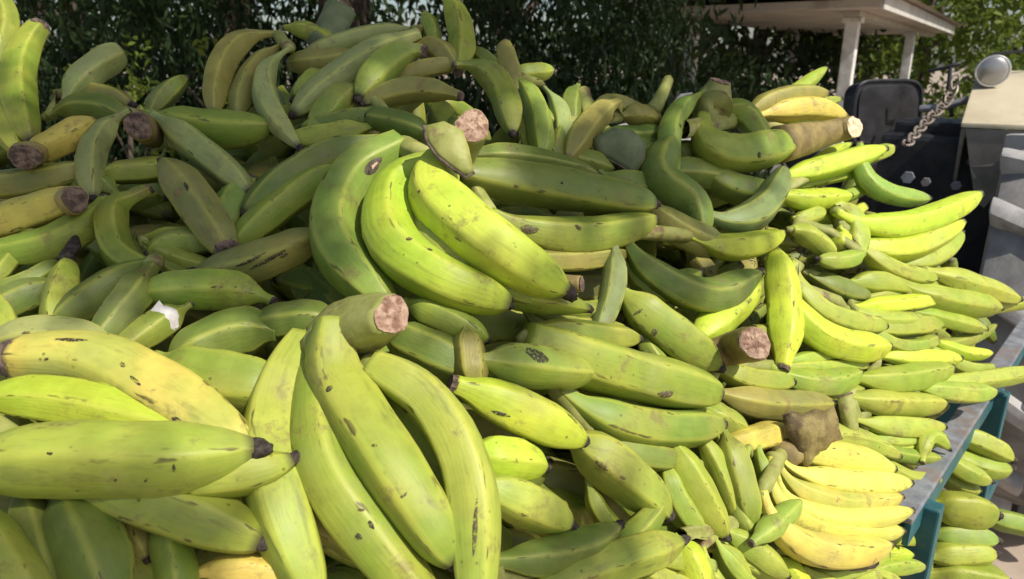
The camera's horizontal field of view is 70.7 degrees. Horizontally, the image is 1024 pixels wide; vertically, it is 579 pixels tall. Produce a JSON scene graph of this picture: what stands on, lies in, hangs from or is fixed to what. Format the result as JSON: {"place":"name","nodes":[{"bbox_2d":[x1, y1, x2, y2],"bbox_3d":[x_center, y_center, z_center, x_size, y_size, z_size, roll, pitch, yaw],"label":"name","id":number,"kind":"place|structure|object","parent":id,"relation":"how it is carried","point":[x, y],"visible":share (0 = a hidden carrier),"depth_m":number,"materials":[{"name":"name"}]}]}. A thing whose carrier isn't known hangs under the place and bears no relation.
{"place":"outdoors","nodes":[
{"label":"outdoors","id":0,"kind":"place"},
{"bbox_2d":[14,0,1023,68],"label":"sky","id":1,"kind":"structure","parent":0,"point":[424,2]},
{"bbox_2d":[39,69,1023,578],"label":"ground","id":2,"kind":"structure","parent":0,"point":[1009,561],"depth_m":2.31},
{"bbox_2d":[16,0,213,99],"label":"leafy tree","id":3,"kind":"object","parent":2,"relation":"on","point":[41,15],"visible":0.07,"depth_m":19.60,"materials":[{"name":"green plant"}]},
{"bbox_2d":[63,34,174,162],"bbox_3d":[-2.955,-0.830,5.764,0.916,2.325,0.879,0,18,0],"label":"shrub","id":4,"kind":"object","parent":2,"relation":"on","point":[129,152],"visible":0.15,"depth_m":5.45,"materials":[{"name":"green plant"}]},
{"bbox_2d":[64,0,420,86],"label":"leafy tree","id":5,"kind":"object","parent":2,"relation":"on","point":[391,8],"visible":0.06,"depth_m":18.96,"materials":[{"name":"green plant"}]},
{"bbox_2d":[0,0,792,179],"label":"shade tree","id":6,"kind":"object","parent":2,"relation":"on","point":[559,83],"visible":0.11,"depth_m":6.98,"materials":[{"name":"green plant"}]},
{"bbox_2d":[370,0,645,84],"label":"leafy tree","id":7,"kind":"object","parent":2,"relation":"on","point":[423,6],"visible":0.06,"depth_m":20.54,"materials":[{"name":"green plant"}]},
{"bbox_2d":[562,0,803,102],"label":"leafy tree","id":8,"kind":"object","parent":2,"relation":"on","point":[747,42],"visible":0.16,"depth_m":13.69,"materials":[{"name":"green plant"}]},
{"bbox_2d":[636,5,886,95],"bbox_3d":[5.906,-6.260,17.400,5.951,5.699,5.200,0,18,0],"label":"leafy tree","id":9,"kind":"object","parent":2,"relation":"on","point":[823,51],"visible":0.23,"depth_m":16.61,"materials":[{"name":"green plant"}]},
{"bbox_2d":[629,0,961,177],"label":"pavilion","id":10,"kind":"structure","parent":2,"relation":"on","point":[910,20],"depth_m":11.11,"materials":[{"name":"paint"}]},
{"bbox_2d":[621,50,1023,514],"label":"tractor","id":11,"kind":"object","parent":2,"relation":"on","point":[941,158],"visible":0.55,"depth_m":2.62,"materials":[{"name":"metal"}]},
{"bbox_2d":[768,0,971,89],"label":"leafy tree","id":12,"kind":"object","parent":2,"relation":"on","point":[885,72],"visible":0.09,"depth_m":24.56,"materials":[{"name":"green plant"}]},
{"bbox_2d":[828,0,1023,112],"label":"leafy tree","id":13,"kind":"object","parent":2,"relation":"on","point":[921,61],"visible":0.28,"depth_m":21.03,"materials":[{"name":"green plant"}]},
{"bbox_2d":[898,315,1023,578],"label":"trailer","id":14,"kind":"object","parent":2,"relation":"on","point":[963,422],"visible":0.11,"depth_m":1.19,"materials":[{"name":"metal"}]},
{"bbox_2d":[0,85,997,578],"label":"buried plantains","id":15,"kind":"object","parent":14,"relation":"on","point":[256,153],"visible":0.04,"depth_m":1.17,"materials":[{"name":"food"}]},
{"bbox_2d":[0,0,19,62],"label":"plantain","id":16,"kind":"object","parent":15,"relation":"on","point":[9,21],"visible":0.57,"depth_m":1.17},
{"bbox_2d":[0,277,46,317],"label":"plantain","id":17,"kind":"object","parent":15,"relation":"on","point":[22,296],"visible":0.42,"depth_m":0.78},
{"bbox_2d":[0,18,49,141],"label":"plantain","id":18,"kind":"object","parent":15,"relation":"on","point":[19,67],"visible":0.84,"depth_m":1.08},
{"bbox_2d":[0,186,88,237],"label":"plantain hand","id":19,"kind":"object","parent":15,"relation":"on","point":[37,209],"visible":0.93,"depth_m":0.87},
{"bbox_2d":[0,115,95,198],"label":"plantain hand","id":20,"kind":"object","parent":15,"relation":"on","point":[31,173],"visible":0.9,"depth_m":0.95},
{"bbox_2d":[0,314,105,342],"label":"plantain","id":21,"kind":"object","parent":15,"relation":"on","point":[15,328],"visible":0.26,"depth_m":0.71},
{"bbox_2d":[38,235,81,314],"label":"plantain","id":22,"kind":"object","parent":15,"relation":"on","point":[62,279],"visible":0.56,"depth_m":0.79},
{"bbox_2d":[74,107,131,201],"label":"plantain","id":23,"kind":"object","parent":15,"relation":"on","point":[97,140],"visible":0.86,"depth_m":0.97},
{"bbox_2d":[8,497,198,578],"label":"plantain hand","id":24,"kind":"object","parent":15,"relation":"on","point":[75,539],"visible":0.57,"depth_m":0.55,"materials":[{"name":"food"}]},
{"bbox_2d":[0,509,51,578],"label":"plantain","id":25,"kind":"object","parent":24,"relation":"on","point":[21,557],"visible":1,"depth_m":0.52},
{"bbox_2d":[53,252,164,334],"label":"plantain hand","id":26,"kind":"object","parent":15,"relation":"on","point":[115,299],"visible":0.7,"depth_m":0.76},
{"bbox_2d":[93,184,163,273],"bbox_3d":[-0.459,-0.068,0.860,0.071,0.091,0.151,-8,19,-25],"label":"plantain","id":27,"kind":"object","parent":26,"relation":"on","point":[114,242],"visible":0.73,"depth_m":0.86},
{"bbox_2d":[40,74,189,123],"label":"plantain hand","id":28,"kind":"object","parent":15,"relation":"on","point":[97,100],"visible":0.74,"depth_m":1.11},
{"bbox_2d":[60,42,127,100],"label":"plantain","id":29,"kind":"object","parent":28,"relation":"on","point":[103,63],"visible":0.88,"depth_m":1.12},
{"bbox_2d":[119,301,193,348],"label":"plantain","id":30,"kind":"object","parent":15,"relation":"on","point":[159,322],"visible":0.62,"depth_m":0.74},
{"bbox_2d":[148,268,277,310],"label":"plantain","id":31,"kind":"object","parent":15,"relation":"on","point":[210,289],"visible":0.85,"depth_m":0.77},
{"bbox_2d":[216,173,256,224],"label":"plantain","id":32,"kind":"object","parent":15,"relation":"on","point":[231,195],"visible":0.22,"depth_m":0.91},
{"bbox_2d":[103,106,270,192],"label":"plantain hand","id":33,"kind":"object","parent":32,"relation":"on","point":[202,139],"visible":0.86,"depth_m":0.97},
{"bbox_2d":[199,552,276,578],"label":"plantain","id":34,"kind":"object","parent":15,"relation":"on","point":[255,565],"visible":0.84,"depth_m":0.57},
{"bbox_2d":[0,374,300,554],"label":"plantain hand","id":35,"kind":"object","parent":34,"relation":"on","point":[115,453],"visible":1,"depth_m":0.56,"materials":[{"name":"food"}]},
{"bbox_2d":[0,330,248,434],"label":"plantain","id":36,"kind":"object","parent":35,"relation":"on","point":[166,387],"visible":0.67,"depth_m":0.64,"materials":[{"name":"food"}]},
{"bbox_2d":[242,292,455,578],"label":"plantain hand","id":37,"kind":"object","parent":35,"relation":"on","point":[359,479],"visible":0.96,"depth_m":0.59,"materials":[{"name":"food"}]},
{"bbox_2d":[155,305,280,415],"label":"plantain hand","id":38,"kind":"object","parent":37,"relation":"on","point":[216,350],"visible":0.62,"depth_m":0.71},
{"bbox_2d":[260,299,327,339],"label":"plantain","id":39,"kind":"object","parent":38,"relation":"on","point":[281,319],"visible":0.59,"depth_m":0.75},
{"bbox_2d":[359,350,500,578],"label":"plantain hand","id":40,"kind":"object","parent":37,"relation":"on","point":[432,414],"visible":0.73,"depth_m":0.60,"materials":[{"name":"food"}]},
{"bbox_2d":[184,227,312,282],"bbox_3d":[-0.290,-0.040,0.837,0.172,0.068,0.050,-6,19,-19],"label":"plantain","id":41,"kind":"object","parent":15,"relation":"on","point":[267,257],"visible":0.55,"depth_m":0.82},
{"bbox_2d":[136,225,206,271],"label":"plantain hand","id":42,"kind":"object","parent":41,"relation":"on","point":[176,258],"visible":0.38,"depth_m":0.85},
{"bbox_2d":[143,228,209,255],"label":"plantain","id":43,"kind":"object","parent":42,"relation":"on","point":[185,239],"visible":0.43,"depth_m":0.86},
{"bbox_2d":[156,156,238,254],"bbox_3d":[-0.390,-0.102,0.892,0.051,0.107,0.199,-15,23,-40],"label":"plantain","id":44,"kind":"object","parent":42,"relation":"on","point":[192,197],"visible":0.94,"depth_m":0.86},
{"bbox_2d":[235,134,377,244],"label":"plantain hand","id":45,"kind":"object","parent":44,"relation":"on","point":[278,196],"visible":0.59,"depth_m":0.91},
{"bbox_2d":[202,29,303,150],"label":"plantain hand","id":46,"kind":"object","parent":15,"relation":"on","point":[254,82],"visible":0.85,"depth_m":1.09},
{"bbox_2d":[272,267,345,302],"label":"plantain","id":47,"kind":"object","parent":15,"relation":"on","point":[296,278],"visible":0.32,"depth_m":0.89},
{"bbox_2d":[305,102,389,133],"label":"plantain hand","id":48,"kind":"object","parent":15,"relation":"on","point":[354,104],"visible":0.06,"depth_m":1.07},
{"bbox_2d":[281,82,388,147],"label":"plantain hand","id":49,"kind":"object","parent":48,"relation":"on","point":[332,113],"visible":0.77,"depth_m":1.02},
{"bbox_2d":[353,41,427,103],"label":"plantain","id":50,"kind":"object","parent":49,"relation":"on","point":[388,61],"visible":0.86,"depth_m":1.09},
{"bbox_2d":[399,57,452,77],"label":"plantain","id":51,"kind":"object","parent":50,"relation":"on","point":[431,67],"visible":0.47,"depth_m":1.14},
{"bbox_2d":[360,76,463,106],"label":"plantain","id":52,"kind":"object","parent":49,"relation":"on","point":[405,90],"visible":0.91,"depth_m":1.07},
{"bbox_2d":[283,22,422,119],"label":"plantain hand","id":53,"kind":"object","parent":48,"relation":"on","point":[322,65],"visible":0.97,"depth_m":1.14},
{"bbox_2d":[307,0,355,45],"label":"stalk stub","id":54,"kind":"object","parent":53,"relation":"on","point":[335,16],"visible":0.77,"depth_m":1.23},
{"bbox_2d":[364,106,426,139],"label":"plantain","id":55,"kind":"object","parent":15,"relation":"on","point":[382,119],"visible":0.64,"depth_m":1.00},
{"bbox_2d":[402,297,491,343],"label":"plantain","id":56,"kind":"object","parent":15,"relation":"on","point":[451,321],"visible":0.84,"depth_m":0.75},
{"bbox_2d":[462,404,496,438],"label":"plantain","id":57,"kind":"object","parent":15,"relation":"on","point":[485,427],"visible":0.02,"depth_m":0.77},
{"bbox_2d":[388,321,454,383],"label":"plantain","id":58,"kind":"object","parent":57,"relation":"on","point":[428,348],"visible":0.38,"depth_m":0.73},
{"bbox_2d":[452,58,522,138],"bbox_3d":[-0.022,-0.291,1.089,0.063,0.110,0.152,-13,22,-36],"label":"plantain","id":59,"kind":"object","parent":15,"relation":"on","point":[495,81],"visible":1,"depth_m":1.07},
{"bbox_2d":[484,341,515,351],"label":"plantain","id":60,"kind":"object","parent":15,"relation":"on","point":[490,346],"visible":0.03,"depth_m":0.85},
{"bbox_2d":[471,310,527,344],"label":"plantain","id":61,"kind":"object","parent":60,"relation":"on","point":[501,327],"visible":0.09,"depth_m":0.87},
{"bbox_2d":[501,483,593,535],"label":"plantain","id":62,"kind":"object","parent":15,"relation":"on","point":[574,502],"visible":0.16,"depth_m":0.80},
{"bbox_2d":[459,142,661,271],"bbox_3d":[0.068,-0.117,0.989,0.314,0.164,0.158,-10,20,-29],"label":"plantain hand","id":63,"kind":"object","parent":15,"relation":"on","point":[522,174],"visible":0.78,"depth_m":0.95,"materials":[{"name":"food"}]},
{"bbox_2d":[543,457,629,521],"bbox_3d":[0.073,0.238,0.846,0.144,0.103,0.056,-5,18,-15],"label":"plantain","id":64,"kind":"object","parent":15,"relation":"on","point":[565,474],"visible":0.18,"depth_m":0.82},
{"bbox_2d":[693,267,765,338],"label":"plantain","id":65,"kind":"object","parent":15,"relation":"on","point":[711,325],"visible":0.41,"depth_m":1.02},
{"bbox_2d":[622,205,786,312],"bbox_3d":[0.299,-0.058,1.072,0.334,0.157,0.181,-3,18,-10],"label":"plantain hand","id":66,"kind":"object","parent":65,"relation":"on","point":[691,289],"visible":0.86,"depth_m":1.04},
{"bbox_2d":[638,77,862,225],"bbox_3d":[0.439,-0.259,1.313,0.612,0.242,0.199,-16,23,-40],"label":"plantain hand","id":67,"kind":"object","parent":66,"relation":"on","point":[717,110],"visible":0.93,"depth_m":1.27,"materials":[{"name":"food"}]},
{"bbox_2d":[561,83,720,189],"bbox_3d":[0.225,-0.248,1.200,0.401,0.180,0.255,0,18,0],"label":"plantain hand","id":68,"kind":"object","parent":67,"relation":"on","point":[577,98],"visible":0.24,"depth_m":1.22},
{"bbox_2d":[554,98,661,158],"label":"plantain hand","id":69,"kind":"object","parent":68,"relation":"on","point":[593,120],"visible":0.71,"depth_m":1.15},
{"bbox_2d":[473,38,572,149],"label":"plantain hand","id":70,"kind":"object","parent":69,"relation":"on","point":[529,79],"visible":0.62,"depth_m":1.15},
{"bbox_2d":[443,0,475,76],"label":"plantain","id":71,"kind":"object","parent":70,"relation":"on","point":[460,30],"visible":0.76,"depth_m":1.18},
{"bbox_2d":[593,127,645,170],"bbox_3d":[0.170,-0.219,1.143,0.083,0.072,0.028,3,18,9],"label":"bract","id":72,"kind":"object","parent":68,"relation":"on","point":[625,149],"visible":1,"depth_m":1.14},
{"bbox_2d":[707,168,764,205],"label":"plantain","id":73,"kind":"object","parent":15,"relation":"on","point":[732,187],"visible":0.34,"depth_m":1.24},
{"bbox_2d":[675,510,810,578],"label":"plantain hand","id":74,"kind":"object","parent":15,"relation":"on","point":[767,559],"visible":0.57,"depth_m":0.85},
{"bbox_2d":[638,552,717,578],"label":"plantain hand","id":75,"kind":"object","parent":74,"relation":"on","point":[668,571],"visible":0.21,"depth_m":0.77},
{"bbox_2d":[498,506,690,578],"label":"plantain hand","id":76,"kind":"object","parent":75,"relation":"on","point":[638,544],"visible":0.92,"depth_m":0.69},
{"bbox_2d":[483,435,578,534],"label":"plantain hand","id":77,"kind":"object","parent":76,"relation":"on","point":[519,465],"visible":0.65,"depth_m":0.67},
{"bbox_2d":[584,478,635,522],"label":"plantain hand","id":78,"kind":"object","parent":76,"relation":"on","point":[598,508],"visible":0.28,"depth_m":0.76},
{"bbox_2d":[570,430,675,522],"bbox_3d":[0.112,0.198,0.775,0.134,0.116,0.055,0,18,0],"label":"plantain","id":79,"kind":"object","parent":76,"relation":"on","point":[621,472],"visible":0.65,"depth_m":0.76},
{"bbox_2d":[446,375,590,448],"bbox_3d":[0.010,0.124,0.725,0.150,0.095,0.047,-4,18,-13],"label":"plantain","id":80,"kind":"object","parent":79,"relation":"on","point":[523,412],"visible":0.99,"depth_m":0.70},
{"bbox_2d":[452,325,488,376],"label":"plantain","id":81,"kind":"object","parent":80,"relation":"on","point":[469,348],"visible":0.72,"depth_m":0.72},
{"bbox_2d":[747,499,802,547],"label":"plantain","id":82,"kind":"object","parent":74,"relation":"on","point":[770,528],"visible":1,"depth_m":0.86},
{"bbox_2d":[713,165,791,232],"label":"plantain","id":83,"kind":"object","parent":15,"relation":"on","point":[760,208],"visible":0.88,"depth_m":1.17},
{"bbox_2d":[784,142,868,224],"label":"plantain hand","id":84,"kind":"object","parent":15,"relation":"on","point":[856,191],"visible":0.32,"depth_m":1.39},
{"bbox_2d":[784,143,895,211],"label":"plantain hand","id":85,"kind":"object","parent":84,"relation":"on","point":[826,166],"visible":0.8,"depth_m":1.34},
{"bbox_2d":[801,552,890,578],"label":"plantain hand","id":86,"kind":"object","parent":15,"relation":"on","point":[816,573],"visible":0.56,"depth_m":0.94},
{"bbox_2d":[852,141,932,206],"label":"plantain","id":87,"kind":"object","parent":15,"relation":"on","point":[870,182],"visible":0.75,"depth_m":1.39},
{"bbox_2d":[828,190,984,268],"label":"plantain hand","id":88,"kind":"object","parent":15,"relation":"on","point":[932,234],"visible":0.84,"depth_m":1.33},
{"bbox_2d":[932,323,997,373],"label":"plantain hand","id":89,"kind":"object","parent":15,"relation":"on","point":[960,344],"visible":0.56,"depth_m":1.33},
{"bbox_2d":[905,266,1023,332],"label":"plantain hand","id":90,"kind":"object","parent":89,"relation":"on","point":[962,298],"visible":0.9,"depth_m":1.34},
{"bbox_2d":[801,269,920,301],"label":"plantain hand","id":91,"kind":"object","parent":90,"relation":"on","point":[862,286],"visible":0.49,"depth_m":1.25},
{"bbox_2d":[785,206,939,283],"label":"plantain hand","id":92,"kind":"object","parent":90,"relation":"on","point":[830,247],"visible":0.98,"depth_m":1.28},
{"bbox_2d":[930,490,1011,578],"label":"plantain hand","id":93,"kind":"object","parent":15,"relation":"on","point":[968,540],"visible":0.68,"depth_m":1.21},
{"bbox_2d":[757,423,915,569],"bbox_3d":[0.451,0.270,0.988,0.362,0.151,0.150,-14,22,-37],"label":"plantain hand","id":94,"kind":"object","parent":14,"relation":"on","point":[849,487],"visible":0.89,"depth_m":0.95,"materials":[{"name":"food"}]},
{"bbox_2d":[699,534,782,578],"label":"plantain hand","id":95,"kind":"object","parent":94,"relation":"on","point":[731,565],"visible":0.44,"depth_m":0.83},
{"bbox_2d":[732,444,768,533],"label":"plantain hand","id":96,"kind":"object","parent":94,"relation":"on","point":[760,462],"visible":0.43,"depth_m":0.92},
{"bbox_2d":[657,422,761,541],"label":"plantain hand","id":97,"kind":"object","parent":96,"relation":"on","point":[717,488],"visible":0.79,"depth_m":0.84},
{"bbox_2d":[515,318,727,471],"bbox_3d":[0.137,0.113,0.847,0.277,0.187,0.126,-10,20,-28],"label":"plantain hand","id":98,"kind":"object","parent":97,"relation":"on","point":[649,436],"visible":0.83,"depth_m":0.82,"materials":[{"name":"food"}]},
{"bbox_2d":[309,108,594,315],"bbox_3d":[-0.093,-0.083,0.827,0.320,0.235,0.235,13,22,35],"label":"plantain hand","id":99,"kind":"object","parent":98,"relation":"on","point":[426,221],"visible":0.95,"depth_m":0.78,"materials":[{"name":"food"}]},
{"bbox_2d":[483,343,594,389],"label":"plantain","id":100,"kind":"object","parent":98,"relation":"on","point":[532,366],"visible":0.94,"depth_m":0.75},
{"bbox_2d":[592,245,626,322],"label":"plantain","id":101,"kind":"object","parent":98,"relation":"on","point":[612,288],"visible":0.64,"depth_m":0.92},
{"bbox_2d":[717,421,786,450],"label":"plantain","id":102,"kind":"object","parent":94,"relation":"on","point":[766,435],"visible":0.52,"depth_m":0.95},
{"bbox_2d":[782,405,842,467],"bbox_3d":[0.401,0.198,0.961,0.086,0.088,0.038,0,18,0],"label":"stalk stub","id":103,"kind":"object","parent":94,"relation":"on","point":[810,433],"visible":1,"depth_m":0.95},
{"bbox_2d":[888,431,947,484],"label":"plantain hand","id":104,"kind":"object","parent":14,"relation":"on","point":[911,455],"visible":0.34,"depth_m":1.12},
{"bbox_2d":[848,349,963,446],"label":"plantain hand","id":105,"kind":"object","parent":104,"relation":"on","point":[894,402],"visible":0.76,"depth_m":1.15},
{"bbox_2d":[791,349,869,399],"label":"plantain hand","id":106,"kind":"object","parent":105,"relation":"on","point":[813,359],"visible":0.28,"depth_m":1.11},
{"bbox_2d":[706,360,863,432],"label":"plantain hand","id":107,"kind":"object","parent":106,"relation":"on","point":[766,389],"visible":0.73,"depth_m":1.00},
{"bbox_2d":[622,288,725,373],"bbox_3d":[0.208,0.051,0.948,0.160,0.133,0.056,0,18,0],"label":"plantain","id":108,"kind":"object","parent":107,"relation":"on","point":[669,331],"visible":0.86,"depth_m":0.93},
{"bbox_2d":[711,326,770,365],"bbox_3d":[0.301,0.077,0.957,0.056,0.084,0.109,-6,18,-17],"label":"stalk stub","id":109,"kind":"object","parent":107,"relation":"on","point":[748,344],"visible":0.91,"depth_m":0.91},
{"bbox_2d":[764,246,804,372],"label":"plantain","id":110,"kind":"object","parent":107,"relation":"on","point":[785,323],"visible":0.95,"depth_m":1.09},
{"bbox_2d":[846,281,943,350],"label":"plantain hand","id":111,"kind":"object","parent":105,"relation":"on","point":[888,301],"visible":0.52,"depth_m":1.25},
{"bbox_2d":[789,256,944,362],"bbox_3d":[0.613,0.029,1.193,0.409,0.168,0.131,-5,18,-16],"label":"plantain hand","id":112,"kind":"object","parent":111,"relation":"on","point":[836,326],"visible":0.86,"depth_m":1.15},
{"bbox_2d":[920,366,1023,402],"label":"plantain hand","id":113,"kind":"object","parent":105,"relation":"on","point":[979,386],"visible":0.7,"depth_m":1.24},
{"bbox_2d":[944,429,1018,494],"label":"plantain hand","id":114,"kind":"object","parent":14,"relation":"on","point":[985,458],"visible":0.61,"depth_m":1.30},
{"bbox_2d":[923,17,1023,129],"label":"bush","id":115,"kind":"object","parent":2,"relation":"on","point":[969,85],"visible":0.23,"depth_m":13.87,"materials":[{"name":"green plant"}]},
{"bbox_2d":[935,0,1023,80],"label":"leafy tree","id":116,"kind":"object","parent":2,"relation":"on","point":[993,13],"visible":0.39,"depth_m":18.52,"materials":[{"name":"green plant"}]},
{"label":"plantain","id":117,"kind":"object","parent":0,"visible":0},
{"bbox_2d":[0,228,58,285],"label":"plantain hand","id":118,"kind":"object","parent":117,"relation":"on","point":[9,267],"visible":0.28,"depth_m":0.83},
{"bbox_2d":[0,194,108,265],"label":"plantain","id":119,"kind":"object","parent":118,"relation":"on","point":[49,241],"visible":0.69,"depth_m":0.85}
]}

